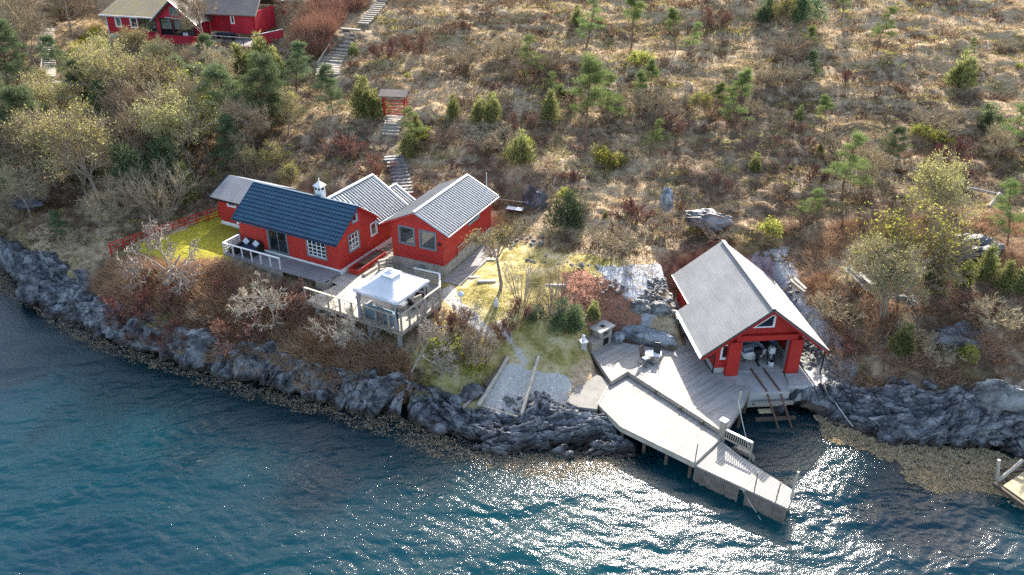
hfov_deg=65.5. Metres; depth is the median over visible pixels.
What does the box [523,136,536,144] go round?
leafy bush
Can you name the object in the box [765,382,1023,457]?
rocky shore
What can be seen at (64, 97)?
budding birch
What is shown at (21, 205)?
boulder
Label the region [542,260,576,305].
bare bush
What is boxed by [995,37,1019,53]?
bare bush
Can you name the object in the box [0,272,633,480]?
seaweed
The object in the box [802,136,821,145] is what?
heather bush
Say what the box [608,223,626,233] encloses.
heather bush
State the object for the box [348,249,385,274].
red planter
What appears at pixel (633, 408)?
deck
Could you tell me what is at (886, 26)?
pine tree
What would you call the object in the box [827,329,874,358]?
heather bush
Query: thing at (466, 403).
log
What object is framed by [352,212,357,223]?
window
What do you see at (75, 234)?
bare bush
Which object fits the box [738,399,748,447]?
mooring rope
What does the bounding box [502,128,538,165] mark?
juniper bush
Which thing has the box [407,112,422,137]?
juniper bush
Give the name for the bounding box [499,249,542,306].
bare bush
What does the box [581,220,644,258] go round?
bare bush
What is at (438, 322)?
heather bush
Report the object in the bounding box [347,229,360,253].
window
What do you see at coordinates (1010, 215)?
pine tree
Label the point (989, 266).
juniper bush
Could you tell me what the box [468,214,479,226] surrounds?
window
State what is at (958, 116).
bare bush
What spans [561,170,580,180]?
heather bush
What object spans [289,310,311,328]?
heather bush
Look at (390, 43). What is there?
heather bush
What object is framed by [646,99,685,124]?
bare bush
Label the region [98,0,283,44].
house
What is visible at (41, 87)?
budding birch
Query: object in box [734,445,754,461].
pier steps
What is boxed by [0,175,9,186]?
juniper bush
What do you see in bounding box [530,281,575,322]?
bare bush
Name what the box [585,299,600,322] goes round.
juniper bush
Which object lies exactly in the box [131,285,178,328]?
heather bush
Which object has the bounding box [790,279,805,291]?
board
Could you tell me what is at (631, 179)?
bare bush
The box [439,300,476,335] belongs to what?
heather bush
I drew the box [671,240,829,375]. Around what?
boathouse
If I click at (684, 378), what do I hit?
deck
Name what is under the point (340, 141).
heather bush
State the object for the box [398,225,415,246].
window
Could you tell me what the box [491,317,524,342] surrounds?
heather bush
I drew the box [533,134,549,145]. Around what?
heather bush
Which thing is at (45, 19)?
bare birch
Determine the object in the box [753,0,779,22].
evergreen bush
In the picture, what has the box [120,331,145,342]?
heather bush
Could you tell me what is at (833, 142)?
bare bush
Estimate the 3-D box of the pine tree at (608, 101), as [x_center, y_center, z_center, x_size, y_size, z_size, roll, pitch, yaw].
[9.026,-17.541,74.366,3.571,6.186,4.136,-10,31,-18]
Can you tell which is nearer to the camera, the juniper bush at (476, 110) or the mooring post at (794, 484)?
the mooring post at (794, 484)
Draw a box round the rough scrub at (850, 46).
[2,0,1023,401]
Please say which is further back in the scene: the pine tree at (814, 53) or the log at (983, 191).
the pine tree at (814, 53)
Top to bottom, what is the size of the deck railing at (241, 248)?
1.320 m
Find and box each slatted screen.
[224,237,239,251]
[414,267,440,286]
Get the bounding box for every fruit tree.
[112,215,205,296]
[224,271,292,334]
[308,287,381,349]
[411,311,460,384]
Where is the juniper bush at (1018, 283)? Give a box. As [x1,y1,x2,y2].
[1008,265,1023,297]
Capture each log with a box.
[462,399,472,408]
[476,355,509,406]
[480,405,517,416]
[483,363,501,386]
[520,355,539,414]
[968,186,1002,194]
[987,192,1001,208]
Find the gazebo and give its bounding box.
[353,268,429,331]
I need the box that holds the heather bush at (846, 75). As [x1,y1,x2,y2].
[830,68,856,84]
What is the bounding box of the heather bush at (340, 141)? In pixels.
[313,130,368,157]
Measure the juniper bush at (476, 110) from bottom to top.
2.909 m
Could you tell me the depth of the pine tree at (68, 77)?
80.66 m
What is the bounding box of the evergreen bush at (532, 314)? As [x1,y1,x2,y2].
[523,303,548,324]
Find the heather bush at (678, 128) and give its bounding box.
[654,112,694,135]
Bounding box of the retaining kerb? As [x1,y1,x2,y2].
[362,258,393,276]
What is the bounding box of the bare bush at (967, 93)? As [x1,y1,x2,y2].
[954,87,983,99]
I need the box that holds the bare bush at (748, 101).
[742,94,768,116]
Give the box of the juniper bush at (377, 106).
[366,86,392,118]
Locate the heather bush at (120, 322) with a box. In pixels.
[115,316,128,329]
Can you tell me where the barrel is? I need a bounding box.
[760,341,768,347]
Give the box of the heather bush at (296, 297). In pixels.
[257,277,326,317]
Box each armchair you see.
[229,242,241,253]
[407,294,421,307]
[415,285,428,297]
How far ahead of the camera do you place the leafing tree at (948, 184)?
64.73 m
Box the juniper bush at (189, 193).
[169,159,203,203]
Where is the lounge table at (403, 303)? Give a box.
[398,301,407,310]
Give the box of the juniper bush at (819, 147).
[816,141,823,151]
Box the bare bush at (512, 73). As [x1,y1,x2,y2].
[504,67,516,77]
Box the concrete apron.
[714,358,830,406]
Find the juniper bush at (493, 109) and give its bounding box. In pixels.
[483,89,502,121]
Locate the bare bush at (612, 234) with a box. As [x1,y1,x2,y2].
[605,229,627,241]
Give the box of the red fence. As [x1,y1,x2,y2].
[108,206,220,256]
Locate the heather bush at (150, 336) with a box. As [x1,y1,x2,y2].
[143,332,163,347]
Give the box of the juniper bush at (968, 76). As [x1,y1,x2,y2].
[941,48,980,89]
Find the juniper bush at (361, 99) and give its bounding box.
[346,73,374,118]
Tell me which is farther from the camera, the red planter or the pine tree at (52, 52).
the pine tree at (52, 52)
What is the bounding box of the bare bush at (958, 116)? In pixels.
[933,108,966,126]
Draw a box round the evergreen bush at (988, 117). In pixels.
[973,101,1005,132]
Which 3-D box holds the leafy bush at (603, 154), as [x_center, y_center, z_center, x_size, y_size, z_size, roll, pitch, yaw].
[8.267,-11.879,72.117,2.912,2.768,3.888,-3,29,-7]
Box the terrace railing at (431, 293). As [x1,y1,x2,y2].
[399,286,441,335]
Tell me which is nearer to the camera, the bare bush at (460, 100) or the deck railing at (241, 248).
the deck railing at (241, 248)
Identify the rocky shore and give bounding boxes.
[0,237,413,419]
[405,382,641,461]
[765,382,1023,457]
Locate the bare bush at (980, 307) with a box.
[960,292,1023,335]
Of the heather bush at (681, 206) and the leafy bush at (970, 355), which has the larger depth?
the heather bush at (681, 206)
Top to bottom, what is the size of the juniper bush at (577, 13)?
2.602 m
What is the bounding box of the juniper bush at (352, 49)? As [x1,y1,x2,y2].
[348,42,358,55]
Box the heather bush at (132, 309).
[124,295,153,314]
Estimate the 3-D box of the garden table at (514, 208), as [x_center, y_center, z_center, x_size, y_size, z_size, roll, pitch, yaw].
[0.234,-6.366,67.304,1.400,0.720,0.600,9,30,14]
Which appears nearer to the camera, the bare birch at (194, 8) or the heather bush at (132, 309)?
the heather bush at (132, 309)
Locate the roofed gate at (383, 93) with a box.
[378,89,409,115]
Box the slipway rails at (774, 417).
[750,368,795,428]
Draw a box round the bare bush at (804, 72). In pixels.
[765,60,814,85]
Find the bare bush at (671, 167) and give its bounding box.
[651,159,676,176]
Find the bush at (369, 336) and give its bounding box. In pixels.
[326,305,398,351]
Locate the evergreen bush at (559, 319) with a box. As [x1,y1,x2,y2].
[547,296,584,337]
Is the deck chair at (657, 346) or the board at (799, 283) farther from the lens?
the board at (799, 283)
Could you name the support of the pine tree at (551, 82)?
on the ground at (558, 382)
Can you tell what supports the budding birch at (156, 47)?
on the ground at (558, 382)
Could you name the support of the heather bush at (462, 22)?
on the ground at (558, 382)
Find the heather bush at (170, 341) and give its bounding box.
[156,325,187,353]
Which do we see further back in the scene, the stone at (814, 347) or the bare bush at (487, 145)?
the bare bush at (487, 145)
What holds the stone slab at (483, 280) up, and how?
on the ground at (558, 382)
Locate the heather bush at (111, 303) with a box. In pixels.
[96,287,139,324]
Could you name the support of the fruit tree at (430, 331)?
on the ground at (558, 382)
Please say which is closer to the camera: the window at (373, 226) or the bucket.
the bucket
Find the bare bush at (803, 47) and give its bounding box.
[761,31,816,64]
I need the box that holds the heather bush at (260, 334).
[236,319,269,345]
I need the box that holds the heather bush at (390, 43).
[363,35,399,58]
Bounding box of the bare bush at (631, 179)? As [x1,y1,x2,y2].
[626,176,638,185]
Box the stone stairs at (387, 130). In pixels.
[382,115,404,135]
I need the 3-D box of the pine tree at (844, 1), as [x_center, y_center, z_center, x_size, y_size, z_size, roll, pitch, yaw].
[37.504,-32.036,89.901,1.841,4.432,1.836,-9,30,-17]
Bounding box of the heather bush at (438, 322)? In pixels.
[432,307,457,333]
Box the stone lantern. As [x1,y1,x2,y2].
[578,334,587,351]
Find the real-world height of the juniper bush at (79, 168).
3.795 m
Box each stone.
[503,395,510,400]
[527,397,533,402]
[534,391,542,400]
[543,394,550,398]
[656,312,663,316]
[665,296,672,303]
[669,309,676,313]
[803,342,808,348]
[806,361,816,366]
[809,354,815,360]
[810,344,818,350]
[825,380,835,385]
[828,374,838,379]
[887,376,897,383]
[898,379,907,385]
[921,379,937,389]
[943,399,951,405]
[950,425,956,434]
[974,425,986,434]
[988,431,996,435]
[988,439,998,445]
[998,426,1015,437]
[1015,421,1023,429]
[1017,437,1023,448]
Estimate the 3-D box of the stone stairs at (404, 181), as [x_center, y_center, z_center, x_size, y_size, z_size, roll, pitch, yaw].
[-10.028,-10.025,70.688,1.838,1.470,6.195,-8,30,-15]
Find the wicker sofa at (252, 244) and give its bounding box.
[241,237,263,254]
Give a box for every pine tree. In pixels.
[0,16,34,85]
[0,71,16,126]
[0,83,67,184]
[0,132,26,172]
[34,33,81,77]
[42,210,76,239]
[54,58,101,107]
[72,77,132,126]
[162,54,186,82]
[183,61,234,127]
[191,32,223,68]
[193,59,273,140]
[205,113,247,167]
[232,50,293,127]
[233,49,261,106]
[255,63,294,107]
[283,38,314,91]
[310,63,348,112]
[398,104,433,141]
[519,31,547,77]
[546,70,565,98]
[564,47,613,150]
[574,0,605,48]
[592,69,628,127]
[620,0,647,49]
[630,67,648,108]
[639,118,664,151]
[643,57,661,97]
[665,5,683,51]
[678,20,703,54]
[710,80,726,119]
[717,84,753,126]
[730,66,754,118]
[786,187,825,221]
[799,49,824,78]
[803,24,818,59]
[816,94,835,135]
[819,127,875,200]
[837,0,852,21]
[869,4,898,50]
[873,125,912,164]
[958,36,977,56]
[985,176,1023,245]
[996,102,1023,149]
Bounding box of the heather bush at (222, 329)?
[207,315,262,356]
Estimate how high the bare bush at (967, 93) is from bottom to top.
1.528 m
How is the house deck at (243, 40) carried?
on the ground at (558, 382)
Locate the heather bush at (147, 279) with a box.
[139,274,162,289]
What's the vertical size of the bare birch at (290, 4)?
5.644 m
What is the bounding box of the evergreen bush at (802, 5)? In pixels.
[788,0,828,24]
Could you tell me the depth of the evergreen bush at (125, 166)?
67.84 m
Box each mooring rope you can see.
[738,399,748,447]
[822,382,852,426]
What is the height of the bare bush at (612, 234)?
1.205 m
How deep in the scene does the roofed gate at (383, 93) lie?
76.43 m
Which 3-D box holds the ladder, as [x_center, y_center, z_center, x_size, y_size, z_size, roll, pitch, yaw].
[-3.315,-3.667,62.348,0.040,0.680,3.950,13,31,21]
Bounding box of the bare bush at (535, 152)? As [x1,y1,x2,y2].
[507,143,540,161]
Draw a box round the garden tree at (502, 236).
[456,220,530,290]
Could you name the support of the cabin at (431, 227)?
on the ground at (558, 382)
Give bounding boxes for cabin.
[231,174,415,274]
[382,173,498,276]
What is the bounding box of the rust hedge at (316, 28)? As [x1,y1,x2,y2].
[283,0,373,58]
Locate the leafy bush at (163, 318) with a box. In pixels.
[153,311,173,325]
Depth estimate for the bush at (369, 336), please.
53.22 m
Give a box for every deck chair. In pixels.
[638,345,652,367]
[651,342,661,361]
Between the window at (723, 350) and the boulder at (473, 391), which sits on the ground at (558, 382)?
the boulder at (473, 391)
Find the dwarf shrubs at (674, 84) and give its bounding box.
[0,0,1023,390]
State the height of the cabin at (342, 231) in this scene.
6.380 m
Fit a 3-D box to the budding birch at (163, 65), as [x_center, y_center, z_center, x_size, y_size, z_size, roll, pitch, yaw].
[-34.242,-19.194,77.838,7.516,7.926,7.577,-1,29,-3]
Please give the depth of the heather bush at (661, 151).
72.53 m
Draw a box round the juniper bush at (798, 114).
[794,104,804,120]
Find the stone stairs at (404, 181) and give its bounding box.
[384,155,413,194]
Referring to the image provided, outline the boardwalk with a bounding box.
[441,245,496,285]
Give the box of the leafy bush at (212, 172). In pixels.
[209,169,217,175]
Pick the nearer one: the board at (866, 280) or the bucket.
the bucket
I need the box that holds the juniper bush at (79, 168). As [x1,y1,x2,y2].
[66,149,107,183]
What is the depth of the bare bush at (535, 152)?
70.81 m
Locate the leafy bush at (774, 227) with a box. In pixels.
[749,215,785,240]
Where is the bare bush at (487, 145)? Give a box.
[466,131,496,152]
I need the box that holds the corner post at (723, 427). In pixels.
[718,417,728,442]
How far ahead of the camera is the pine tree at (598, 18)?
85.14 m
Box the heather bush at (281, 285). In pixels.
[265,276,296,293]
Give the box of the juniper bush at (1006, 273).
[989,260,1018,293]
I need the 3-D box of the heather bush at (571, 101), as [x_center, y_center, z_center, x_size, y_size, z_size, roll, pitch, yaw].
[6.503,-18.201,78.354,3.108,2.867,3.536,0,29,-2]
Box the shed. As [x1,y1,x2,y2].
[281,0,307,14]
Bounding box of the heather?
[0,0,1023,390]
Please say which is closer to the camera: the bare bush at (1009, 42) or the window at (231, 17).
the bare bush at (1009, 42)
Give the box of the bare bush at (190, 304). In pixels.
[185,300,218,326]
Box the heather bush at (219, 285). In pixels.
[211,276,237,303]
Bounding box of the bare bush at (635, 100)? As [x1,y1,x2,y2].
[628,85,673,114]
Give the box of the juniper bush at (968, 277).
[953,257,976,287]
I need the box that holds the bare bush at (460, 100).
[449,89,476,112]
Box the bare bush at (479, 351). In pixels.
[455,324,501,369]
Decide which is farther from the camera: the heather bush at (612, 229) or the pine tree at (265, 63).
the pine tree at (265, 63)
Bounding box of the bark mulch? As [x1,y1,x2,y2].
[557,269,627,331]
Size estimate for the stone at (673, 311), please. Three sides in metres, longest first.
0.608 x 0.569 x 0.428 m
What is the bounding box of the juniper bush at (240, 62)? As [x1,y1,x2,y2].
[222,42,257,80]
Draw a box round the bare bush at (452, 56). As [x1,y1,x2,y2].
[435,44,480,67]
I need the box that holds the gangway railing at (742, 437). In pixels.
[724,429,753,461]
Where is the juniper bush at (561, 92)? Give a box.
[556,83,565,95]
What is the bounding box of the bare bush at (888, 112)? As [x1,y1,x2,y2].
[882,106,897,116]
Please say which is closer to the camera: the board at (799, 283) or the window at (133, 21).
the board at (799, 283)
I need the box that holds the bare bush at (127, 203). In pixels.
[88,159,173,215]
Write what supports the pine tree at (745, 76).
on the ground at (558, 382)
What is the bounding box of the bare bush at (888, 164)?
[884,161,898,168]
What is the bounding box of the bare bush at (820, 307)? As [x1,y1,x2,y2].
[809,290,870,329]
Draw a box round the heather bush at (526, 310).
[505,296,535,319]
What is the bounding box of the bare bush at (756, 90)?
[744,82,762,94]
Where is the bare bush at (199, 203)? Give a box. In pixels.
[188,199,202,209]
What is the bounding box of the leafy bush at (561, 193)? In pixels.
[554,186,572,198]
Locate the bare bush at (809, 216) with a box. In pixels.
[792,201,827,224]
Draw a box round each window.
[114,17,121,26]
[129,18,138,27]
[138,18,157,31]
[159,18,173,34]
[168,7,178,15]
[172,19,194,35]
[230,16,234,23]
[305,240,327,260]
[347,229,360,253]
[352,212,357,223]
[370,221,377,236]
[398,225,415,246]
[418,229,436,251]
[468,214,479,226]
[720,344,727,359]
[754,315,776,327]
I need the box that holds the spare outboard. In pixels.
[767,345,775,363]
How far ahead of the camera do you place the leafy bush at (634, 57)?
83.52 m
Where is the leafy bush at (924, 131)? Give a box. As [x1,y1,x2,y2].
[909,122,935,138]
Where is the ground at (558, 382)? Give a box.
[0,0,1023,461]
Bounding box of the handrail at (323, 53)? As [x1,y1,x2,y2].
[317,44,330,64]
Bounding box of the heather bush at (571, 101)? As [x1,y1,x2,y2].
[563,90,592,115]
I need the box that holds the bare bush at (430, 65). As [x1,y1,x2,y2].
[418,55,446,72]
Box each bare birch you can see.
[0,0,49,69]
[0,0,54,60]
[0,157,50,216]
[0,184,17,227]
[12,0,52,24]
[31,104,118,203]
[43,0,110,37]
[72,183,129,235]
[91,98,165,162]
[96,76,160,154]
[120,113,187,160]
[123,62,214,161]
[169,0,220,32]
[176,45,206,66]
[188,42,246,89]
[208,92,275,156]
[272,0,311,19]
[852,144,897,187]
[978,120,1016,161]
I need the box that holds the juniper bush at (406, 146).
[393,130,424,159]
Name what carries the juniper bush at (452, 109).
on the ground at (558, 382)
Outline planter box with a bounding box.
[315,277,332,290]
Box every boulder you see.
[3,197,45,210]
[15,272,41,306]
[459,382,484,402]
[520,183,547,208]
[541,202,549,209]
[612,331,624,343]
[621,324,676,346]
[630,299,651,314]
[649,300,670,314]
[659,187,673,211]
[684,208,733,234]
[799,399,828,411]
[889,294,934,308]
[933,320,985,353]
[951,233,1004,263]
[971,378,1023,414]
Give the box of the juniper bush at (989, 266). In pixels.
[974,241,1001,282]
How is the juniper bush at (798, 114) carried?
on the ground at (558, 382)
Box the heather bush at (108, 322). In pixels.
[103,313,119,326]
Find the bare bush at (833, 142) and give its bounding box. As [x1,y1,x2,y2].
[817,127,890,162]
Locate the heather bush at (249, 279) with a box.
[247,274,267,288]
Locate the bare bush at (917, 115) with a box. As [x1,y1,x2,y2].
[906,104,974,141]
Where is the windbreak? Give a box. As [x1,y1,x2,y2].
[252,29,283,44]
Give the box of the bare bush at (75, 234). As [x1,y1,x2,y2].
[56,228,92,251]
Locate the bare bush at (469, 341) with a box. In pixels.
[430,314,486,362]
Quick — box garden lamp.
[458,291,463,314]
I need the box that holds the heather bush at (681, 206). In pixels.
[676,201,690,209]
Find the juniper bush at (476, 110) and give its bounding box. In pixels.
[469,94,490,121]
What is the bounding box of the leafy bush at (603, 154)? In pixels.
[590,142,622,168]
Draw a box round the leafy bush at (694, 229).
[686,226,701,233]
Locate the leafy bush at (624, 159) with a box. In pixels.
[608,151,627,169]
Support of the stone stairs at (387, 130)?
on the ground at (558, 382)
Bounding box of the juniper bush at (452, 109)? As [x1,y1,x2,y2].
[445,93,461,117]
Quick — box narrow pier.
[693,441,794,523]
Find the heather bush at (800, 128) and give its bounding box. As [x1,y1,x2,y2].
[787,119,807,133]
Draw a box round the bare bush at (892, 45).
[874,36,903,49]
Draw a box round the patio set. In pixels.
[214,32,238,40]
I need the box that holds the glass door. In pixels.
[266,229,289,255]
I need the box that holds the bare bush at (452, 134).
[427,124,461,145]
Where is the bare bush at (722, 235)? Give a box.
[701,226,733,243]
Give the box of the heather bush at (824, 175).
[805,166,831,182]
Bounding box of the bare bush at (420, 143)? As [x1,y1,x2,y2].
[414,140,425,148]
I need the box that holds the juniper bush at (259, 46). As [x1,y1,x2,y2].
[242,29,285,68]
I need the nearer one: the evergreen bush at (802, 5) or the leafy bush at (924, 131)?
the leafy bush at (924, 131)
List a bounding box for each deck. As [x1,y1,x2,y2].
[210,35,253,47]
[224,251,339,282]
[306,268,440,349]
[590,335,750,432]
[598,375,720,477]
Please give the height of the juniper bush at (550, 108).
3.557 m
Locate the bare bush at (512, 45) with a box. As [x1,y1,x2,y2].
[488,31,524,56]
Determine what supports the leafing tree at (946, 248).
on the ground at (558, 382)
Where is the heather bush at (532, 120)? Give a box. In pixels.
[505,108,539,134]
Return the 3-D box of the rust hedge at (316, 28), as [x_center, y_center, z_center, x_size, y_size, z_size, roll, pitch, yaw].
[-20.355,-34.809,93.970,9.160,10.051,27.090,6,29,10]
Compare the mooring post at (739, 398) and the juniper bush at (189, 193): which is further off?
the juniper bush at (189, 193)
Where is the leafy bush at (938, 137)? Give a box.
[927,125,955,146]
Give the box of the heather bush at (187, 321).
[182,315,199,328]
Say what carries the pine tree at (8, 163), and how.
on the ground at (558, 382)
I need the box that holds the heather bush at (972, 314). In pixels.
[937,289,1004,322]
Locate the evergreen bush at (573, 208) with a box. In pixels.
[543,187,587,228]
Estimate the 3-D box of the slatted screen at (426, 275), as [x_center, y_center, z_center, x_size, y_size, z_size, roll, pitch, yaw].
[-5.636,-0.365,57.405,1.245,1.035,3.973,-17,34,-29]
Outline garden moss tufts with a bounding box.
[408,242,631,399]
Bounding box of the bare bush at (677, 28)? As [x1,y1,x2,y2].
[666,24,680,32]
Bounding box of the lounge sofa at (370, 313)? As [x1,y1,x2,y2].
[364,300,398,323]
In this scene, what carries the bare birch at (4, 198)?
on the ground at (558, 382)
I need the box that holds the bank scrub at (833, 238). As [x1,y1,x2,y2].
[776,205,1023,395]
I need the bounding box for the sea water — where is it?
[0,274,1023,574]
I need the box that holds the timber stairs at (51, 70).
[40,29,56,77]
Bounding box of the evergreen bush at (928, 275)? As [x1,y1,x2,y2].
[915,259,947,285]
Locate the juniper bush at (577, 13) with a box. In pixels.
[570,4,582,24]
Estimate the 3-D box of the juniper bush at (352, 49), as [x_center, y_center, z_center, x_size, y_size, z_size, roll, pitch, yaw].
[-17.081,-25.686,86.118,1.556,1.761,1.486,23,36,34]
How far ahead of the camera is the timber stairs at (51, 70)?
89.22 m
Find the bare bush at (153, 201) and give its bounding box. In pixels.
[107,157,198,223]
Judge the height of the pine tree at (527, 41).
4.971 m
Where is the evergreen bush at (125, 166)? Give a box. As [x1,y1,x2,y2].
[100,141,165,201]
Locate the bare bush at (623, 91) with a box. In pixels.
[592,80,633,113]
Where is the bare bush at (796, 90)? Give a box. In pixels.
[790,84,803,93]
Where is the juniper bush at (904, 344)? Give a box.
[886,319,916,356]
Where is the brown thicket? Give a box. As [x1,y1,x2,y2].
[85,249,418,402]
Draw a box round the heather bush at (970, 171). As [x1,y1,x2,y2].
[929,154,974,184]
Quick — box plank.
[757,408,771,413]
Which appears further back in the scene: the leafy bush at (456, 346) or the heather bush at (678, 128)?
the heather bush at (678, 128)
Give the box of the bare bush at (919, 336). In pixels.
[891,319,935,346]
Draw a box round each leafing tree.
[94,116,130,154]
[143,62,217,137]
[251,139,293,176]
[275,162,300,186]
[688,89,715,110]
[770,0,797,21]
[846,187,984,306]
[912,165,966,205]
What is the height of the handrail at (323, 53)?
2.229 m
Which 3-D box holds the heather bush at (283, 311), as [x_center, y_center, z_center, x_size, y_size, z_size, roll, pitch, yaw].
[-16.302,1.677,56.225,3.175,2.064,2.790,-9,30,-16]
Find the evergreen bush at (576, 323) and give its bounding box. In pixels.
[560,303,586,335]
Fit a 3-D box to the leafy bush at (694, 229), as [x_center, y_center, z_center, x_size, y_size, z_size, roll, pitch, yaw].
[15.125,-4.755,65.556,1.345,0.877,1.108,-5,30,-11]
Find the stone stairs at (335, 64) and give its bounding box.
[316,28,360,75]
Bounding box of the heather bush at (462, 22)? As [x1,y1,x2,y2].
[452,20,471,28]
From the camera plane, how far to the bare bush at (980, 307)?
52.98 m
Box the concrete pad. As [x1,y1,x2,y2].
[566,373,609,413]
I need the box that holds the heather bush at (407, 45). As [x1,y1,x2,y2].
[397,30,429,52]
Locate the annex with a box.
[208,175,296,228]
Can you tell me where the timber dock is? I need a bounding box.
[992,459,1023,507]
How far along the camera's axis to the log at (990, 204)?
63.33 m
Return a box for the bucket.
[768,360,773,366]
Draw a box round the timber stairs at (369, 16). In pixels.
[357,0,388,24]
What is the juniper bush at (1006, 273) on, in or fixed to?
on the ground at (558, 382)
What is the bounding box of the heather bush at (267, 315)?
[234,300,268,322]
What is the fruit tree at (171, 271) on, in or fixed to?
on the ground at (558, 382)
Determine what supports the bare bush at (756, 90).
on the ground at (558, 382)
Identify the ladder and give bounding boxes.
[457,227,480,253]
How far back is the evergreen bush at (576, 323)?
55.03 m
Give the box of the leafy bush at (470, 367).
[457,353,492,380]
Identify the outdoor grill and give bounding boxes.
[589,319,614,346]
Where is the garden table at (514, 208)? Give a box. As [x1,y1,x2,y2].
[506,206,523,210]
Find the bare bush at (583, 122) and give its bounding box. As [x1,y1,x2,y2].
[576,115,594,126]
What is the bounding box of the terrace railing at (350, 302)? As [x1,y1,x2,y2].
[303,287,402,336]
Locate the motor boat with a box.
[741,341,766,365]
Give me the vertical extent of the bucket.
0.380 m
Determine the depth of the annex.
66.08 m
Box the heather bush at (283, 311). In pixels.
[259,293,301,322]
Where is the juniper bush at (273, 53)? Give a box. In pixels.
[266,43,286,76]
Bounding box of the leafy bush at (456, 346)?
[415,325,465,362]
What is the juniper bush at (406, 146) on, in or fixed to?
on the ground at (558, 382)
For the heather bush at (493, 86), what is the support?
on the ground at (558, 382)
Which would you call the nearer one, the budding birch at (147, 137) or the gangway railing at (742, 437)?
the gangway railing at (742, 437)
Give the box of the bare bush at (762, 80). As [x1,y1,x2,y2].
[752,72,772,85]
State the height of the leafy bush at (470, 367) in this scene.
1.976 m
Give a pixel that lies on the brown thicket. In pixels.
(311, 346)
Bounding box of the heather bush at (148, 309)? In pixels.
[141,298,172,322]
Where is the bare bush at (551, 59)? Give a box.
[506,46,570,78]
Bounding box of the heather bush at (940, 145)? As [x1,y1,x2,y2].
[926,135,979,168]
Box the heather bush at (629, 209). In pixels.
[606,196,656,224]
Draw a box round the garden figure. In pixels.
[494,298,498,307]
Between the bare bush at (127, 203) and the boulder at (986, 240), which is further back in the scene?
the bare bush at (127, 203)
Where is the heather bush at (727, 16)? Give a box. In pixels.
[702,6,734,29]
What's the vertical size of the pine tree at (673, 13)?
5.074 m
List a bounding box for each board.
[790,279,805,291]
[793,277,806,288]
[843,267,870,291]
[847,266,873,289]
[857,272,876,284]
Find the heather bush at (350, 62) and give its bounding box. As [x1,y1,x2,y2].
[348,60,358,66]
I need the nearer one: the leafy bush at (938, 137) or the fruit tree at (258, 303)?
the fruit tree at (258, 303)
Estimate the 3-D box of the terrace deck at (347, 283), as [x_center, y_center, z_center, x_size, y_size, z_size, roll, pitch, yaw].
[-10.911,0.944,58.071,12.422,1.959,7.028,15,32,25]
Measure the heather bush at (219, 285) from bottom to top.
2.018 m
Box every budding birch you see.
[0,99,83,188]
[4,94,128,202]
[15,71,75,113]
[19,62,60,96]
[23,72,97,137]
[64,27,129,83]
[66,37,155,97]
[93,49,182,119]
[110,24,151,58]
[125,51,188,100]
[128,82,223,171]
[131,98,171,151]
[135,33,177,64]
[174,83,234,155]
[228,142,265,176]
[275,86,312,133]
[840,232,936,319]
[891,145,986,238]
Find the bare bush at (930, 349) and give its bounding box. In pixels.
[921,329,965,369]
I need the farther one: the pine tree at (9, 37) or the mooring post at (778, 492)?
the pine tree at (9, 37)
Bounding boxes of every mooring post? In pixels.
[736,391,741,409]
[775,482,781,501]
[790,471,799,497]
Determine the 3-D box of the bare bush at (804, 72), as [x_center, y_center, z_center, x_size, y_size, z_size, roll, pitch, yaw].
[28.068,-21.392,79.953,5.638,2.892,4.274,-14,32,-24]
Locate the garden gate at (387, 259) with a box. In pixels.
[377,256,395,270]
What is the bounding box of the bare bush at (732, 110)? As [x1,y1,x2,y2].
[726,104,742,115]
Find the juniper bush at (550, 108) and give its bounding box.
[537,88,560,123]
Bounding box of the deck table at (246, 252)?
[240,250,253,258]
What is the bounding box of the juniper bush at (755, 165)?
[747,152,761,172]
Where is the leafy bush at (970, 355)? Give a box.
[947,340,981,363]
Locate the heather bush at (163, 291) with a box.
[151,269,197,304]
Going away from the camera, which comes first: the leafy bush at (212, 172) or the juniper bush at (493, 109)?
the leafy bush at (212, 172)
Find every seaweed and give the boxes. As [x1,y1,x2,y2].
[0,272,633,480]
[813,414,1023,509]
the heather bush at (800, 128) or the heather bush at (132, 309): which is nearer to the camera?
the heather bush at (132, 309)
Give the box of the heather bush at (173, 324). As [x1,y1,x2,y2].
[164,304,194,328]
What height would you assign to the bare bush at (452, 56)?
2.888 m
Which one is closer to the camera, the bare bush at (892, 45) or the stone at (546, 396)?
the stone at (546, 396)
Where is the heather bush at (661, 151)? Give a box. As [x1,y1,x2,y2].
[659,149,668,155]
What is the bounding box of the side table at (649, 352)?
[645,350,654,360]
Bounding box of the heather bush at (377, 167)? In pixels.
[353,152,403,176]
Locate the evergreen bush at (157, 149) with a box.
[134,134,193,189]
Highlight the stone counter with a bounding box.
[586,334,603,353]
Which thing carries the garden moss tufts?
on the ground at (558, 382)
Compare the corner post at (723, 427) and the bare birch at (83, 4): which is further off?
the bare birch at (83, 4)
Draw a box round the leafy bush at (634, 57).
[622,48,658,65]
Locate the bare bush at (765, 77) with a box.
[755,68,784,84]
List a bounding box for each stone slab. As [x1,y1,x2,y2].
[468,276,480,278]
[477,279,495,282]
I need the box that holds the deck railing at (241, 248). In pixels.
[222,234,280,269]
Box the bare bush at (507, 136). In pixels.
[487,122,523,150]
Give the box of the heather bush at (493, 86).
[488,84,501,90]
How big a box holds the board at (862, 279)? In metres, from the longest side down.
3.000 x 0.300 x 0.060 m
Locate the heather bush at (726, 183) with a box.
[709,174,734,188]
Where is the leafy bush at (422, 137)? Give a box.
[412,126,431,141]

